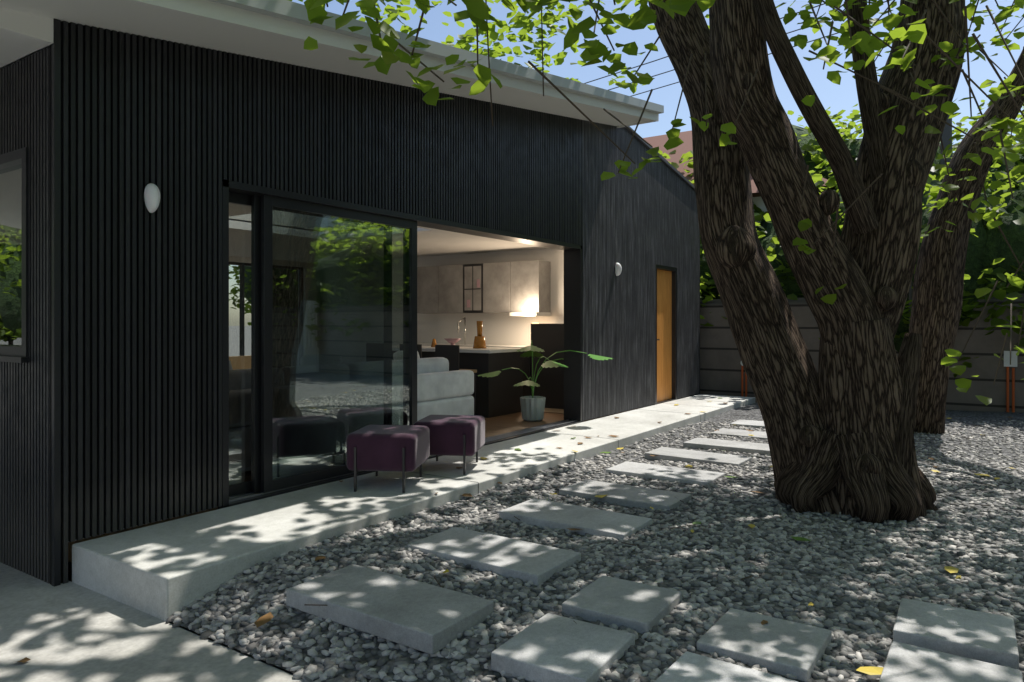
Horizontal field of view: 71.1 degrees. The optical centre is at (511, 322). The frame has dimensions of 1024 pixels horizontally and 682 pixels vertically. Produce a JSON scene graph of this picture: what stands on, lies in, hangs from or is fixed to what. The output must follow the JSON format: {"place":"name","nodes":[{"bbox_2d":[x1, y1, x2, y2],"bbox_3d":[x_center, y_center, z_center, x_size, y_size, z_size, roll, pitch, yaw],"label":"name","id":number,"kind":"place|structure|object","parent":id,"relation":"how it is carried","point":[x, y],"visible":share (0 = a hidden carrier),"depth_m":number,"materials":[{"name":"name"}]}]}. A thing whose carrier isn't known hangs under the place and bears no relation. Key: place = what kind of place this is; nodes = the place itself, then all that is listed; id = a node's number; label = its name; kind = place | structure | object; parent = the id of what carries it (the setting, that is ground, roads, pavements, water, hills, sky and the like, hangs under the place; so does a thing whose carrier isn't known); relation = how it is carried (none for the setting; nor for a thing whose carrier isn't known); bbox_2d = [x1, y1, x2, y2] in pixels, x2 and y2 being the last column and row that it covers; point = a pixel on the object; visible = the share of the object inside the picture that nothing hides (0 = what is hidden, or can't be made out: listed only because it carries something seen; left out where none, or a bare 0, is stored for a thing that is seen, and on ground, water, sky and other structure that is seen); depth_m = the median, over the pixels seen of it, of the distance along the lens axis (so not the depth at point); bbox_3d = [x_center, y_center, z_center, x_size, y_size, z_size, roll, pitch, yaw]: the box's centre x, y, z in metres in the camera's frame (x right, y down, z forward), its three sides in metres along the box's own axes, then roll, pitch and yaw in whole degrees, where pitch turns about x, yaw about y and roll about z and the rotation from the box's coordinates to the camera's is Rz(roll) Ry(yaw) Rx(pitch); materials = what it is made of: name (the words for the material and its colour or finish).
{"place":"outdoors","nodes":[
{"label":"outdoors","id":0,"kind":"place"},
{"bbox_2d":[0,562,305,681],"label":"driveway ground","id":1,"kind":"structure","parent":0,"point":[69,631],"depth_m":3.37,"materials":[{"name":"concrete"}]},
{"bbox_2d":[0,18,699,586],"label":"exterior wall","id":2,"kind":"structure","parent":1,"relation":"on","point":[110,406],"depth_m":4.79,"materials":[{"name":"black wood"}]},
{"bbox_2d":[0,147,28,362],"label":"window frame","id":3,"kind":"object","parent":2,"relation":"attached to","point":[14,354],"visible":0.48,"depth_m":4.32,"materials":[{"name":"black metal"}]},
{"bbox_2d":[144,183,159,212],"bbox_3d":[-2.279,-0.794,4.560,0.090,0.190,0.091,0,0,34],"label":"wall lamp","id":4,"kind":"object","parent":2,"relation":"attached to","point":[152,196],"visible":1,"depth_m":4.54,"materials":[{"name":"white glass"}]},
{"bbox_2d":[0,0,694,190],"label":"roof and eaves","id":5,"kind":"structure","parent":2,"relation":"on","point":[277,30],"depth_m":4.96,"materials":[{"name":"white paint"}]},
{"bbox_2d":[615,263,621,275],"bbox_3d":[1.509,-0.754,10.134,0.090,0.190,0.091,0,0,34],"label":"wall lamp","id":6,"kind":"object","parent":2,"relation":"on","point":[618,268],"visible":1,"depth_m":10.11,"materials":[{"name":"white glass"}]},
{"bbox_2d":[653,264,676,404],"bbox_3d":[2.472,0.191,11.753,0.136,2.230,0.920,0,0,34],"label":"service door","id":7,"kind":"structure","parent":2,"relation":"attached to","point":[666,333],"depth_m":11.89,"materials":[{"name":"orange wood"}]},
{"bbox_2d":[16,402,1014,674],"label":"fallen leaves","id":8,"kind":"object","parent":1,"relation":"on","point":[266,618],"visible":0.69,"depth_m":4.13,"materials":[{"name":"yellow plant"}]},
{"bbox_2d":[68,405,651,678],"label":"ground","id":9,"kind":"structure","parent":0,"point":[70,579],"depth_m":3.60,"materials":[{"name":"grey concrete"}]},
{"bbox_2d":[68,226,638,561],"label":"room walls","id":10,"kind":"structure","parent":9,"relation":"on","point":[436,247],"depth_m":11.82,"materials":[{"name":"white paint"}]},
{"bbox_2d":[218,179,582,508],"bbox_3d":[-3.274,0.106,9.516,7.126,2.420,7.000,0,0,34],"label":"sliding door frame","id":11,"kind":"object","parent":10,"relation":"on","point":[262,201],"visible":0.48,"depth_m":5.40,"materials":[{"name":"black metal"}]},
{"bbox_2d":[0,163,410,485],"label":"glass panes","id":12,"kind":"object","parent":11,"relation":"on","point":[341,329],"visible":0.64,"depth_m":5.75,"materials":[{"name":"clear glass"}]},
{"bbox_2d":[417,370,473,420],"bbox_3d":[-1.890,0.921,7.457,1.030,0.690,3.650,0,0,34],"label":"sofa","id":13,"kind":"object","parent":10,"relation":"on","point":[446,393],"visible":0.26,"depth_m":8.22,"materials":[{"name":"fabric"}]},
{"bbox_2d":[417,357,448,373],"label":"sofa cushions","id":14,"kind":"object","parent":13,"relation":"on","point":[432,364],"visible":0.05,"depth_m":8.34,"materials":[{"name":"grey fabric"}]},
{"bbox_2d":[417,344,476,414],"bbox_3d":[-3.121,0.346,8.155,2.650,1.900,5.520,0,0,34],"label":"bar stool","id":15,"kind":"object","parent":10,"relation":"on","point":[450,353],"visible":0.05,"depth_m":9.48,"materials":[{"name":"grey"}]},
{"bbox_2d":[417,260,563,417],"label":"kitchen units","id":16,"kind":"object","parent":10,"relation":"on","point":[518,288],"visible":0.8,"depth_m":11.34},
{"bbox_2d":[431,317,485,348],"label":"kitchen props","id":17,"kind":"object","parent":16,"relation":"on","point":[479,341],"visible":0.86,"depth_m":10.30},
{"bbox_2d":[477,340,612,421],"bbox_3d":[0.438,0.757,9.376,1.754,1.078,1.575,0,0,-35],"label":"potted plant","id":18,"kind":"object","parent":10,"relation":"on","point":[532,408],"visible":0.93,"depth_m":9.35,"materials":[{"name":"green plant"}]},
{"bbox_2d":[544,408,563,413],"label":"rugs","id":19,"kind":"object","parent":10,"relation":"on","point":[553,410],"depth_m":10.48,"materials":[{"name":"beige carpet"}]},
{"bbox_2d":[72,394,754,628],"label":"patio slab","id":20,"kind":"structure","parent":9,"relation":"on","point":[164,571],"depth_m":4.87,"materials":[{"name":"concrete"}]},
{"bbox_2d":[346,425,429,492],"bbox_3d":[-0.983,1.076,5.758,0.550,0.440,0.576,0,0,6],"label":"ottoman","id":21,"kind":"object","parent":20,"relation":"on","point":[403,449],"visible":1,"depth_m":5.50,"materials":[{"name":"fabric"}]},
{"bbox_2d":[413,415,484,474],"bbox_3d":[-0.553,1.076,6.409,0.550,0.440,0.576,0,0,8],"label":"ottoman","id":22,"kind":"object","parent":20,"relation":"on","point":[458,435],"visible":0.72,"depth_m":6.14,"materials":[{"name":"fabric"}]},
{"bbox_2d":[414,409,692,493],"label":"patio saw cuts","id":23,"kind":"object","parent":20,"relation":"on","point":[548,432],"visible":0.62,"depth_m":6.17,"materials":[{"name":"grey concrete"}]},
{"bbox_2d":[643,130,835,222],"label":"neighbouring house","id":24,"kind":"structure","parent":9,"relation":"on","point":[685,147],"depth_m":17.76,"materials":[{"name":"brown"}]},
{"bbox_2d":[648,0,1023,523],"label":"mulberry tree","id":25,"kind":"object","parent":9,"relation":"on","point":[853,414],"visible":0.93,"depth_m":5.38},
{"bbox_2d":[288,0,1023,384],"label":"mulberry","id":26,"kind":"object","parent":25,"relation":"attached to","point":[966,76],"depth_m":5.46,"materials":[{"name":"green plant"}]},
{"bbox_2d":[304,0,1023,405],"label":"tree leaves","id":27,"kind":"object","parent":25,"relation":"attached to","point":[476,12],"visible":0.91,"depth_m":3.90,"materials":[{"name":"green plant"}]},
{"bbox_2d":[700,294,1023,411],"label":"fence","id":28,"kind":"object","parent":9,"relation":"on","point":[720,366],"depth_m":11.41,"materials":[{"name":"grey wood"}]},
{"bbox_2d":[741,351,1016,411],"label":"conduits and boxes","id":29,"kind":"object","parent":28,"relation":"attached to","point":[1007,365],"visible":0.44,"depth_m":11.00,"materials":[{"name":"orange"}]},
{"bbox_2d":[700,125,1023,351],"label":"shrubs","id":30,"kind":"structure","parent":9,"relation":"on","point":[986,247],"depth_m":11.46,"materials":[{"name":"green plant"}]},
{"bbox_2d":[658,100,1023,376],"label":"trees","id":31,"kind":"object","parent":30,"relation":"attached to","point":[844,130],"visible":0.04,"depth_m":12.54,"materials":[{"name":"green plant"}]},
{"bbox_2d":[909,115,951,324],"bbox_3d":[7.488,-2.554,12.574,0.388,8.300,2.849,0,0,43],"label":"trunk","id":32,"kind":"object","parent":9,"relation":"on","point":[947,135],"visible":0.01,"depth_m":12.87,"materials":[{"name":"grey"}]},
{"bbox_2d":[585,0,890,96],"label":"power cables","id":33,"kind":"object","parent":32,"relation":"hanging from","point":[673,69],"visible":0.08,"depth_m":15.99,"materials":[{"name":"grey plastic"}]},
{"bbox_2d":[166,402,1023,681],"bbox_3d":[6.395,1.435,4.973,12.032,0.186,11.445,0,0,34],"label":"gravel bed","id":34,"kind":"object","parent":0,"point":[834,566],"visible":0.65,"depth_m":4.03,"materials":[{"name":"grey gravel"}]},
{"bbox_2d":[286,419,1022,681],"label":"stepping stones","id":35,"kind":"object","parent":34,"relation":"on","point":[963,645],"visible":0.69,"depth_m":3.29,"materials":[{"name":"concrete"}]},
{"bbox_2d":[292,0,1023,152],"label":"sky","id":36,"kind":"structure","parent":0,"point":[843,96],"materials":[{"name":"blue"}]}
]}

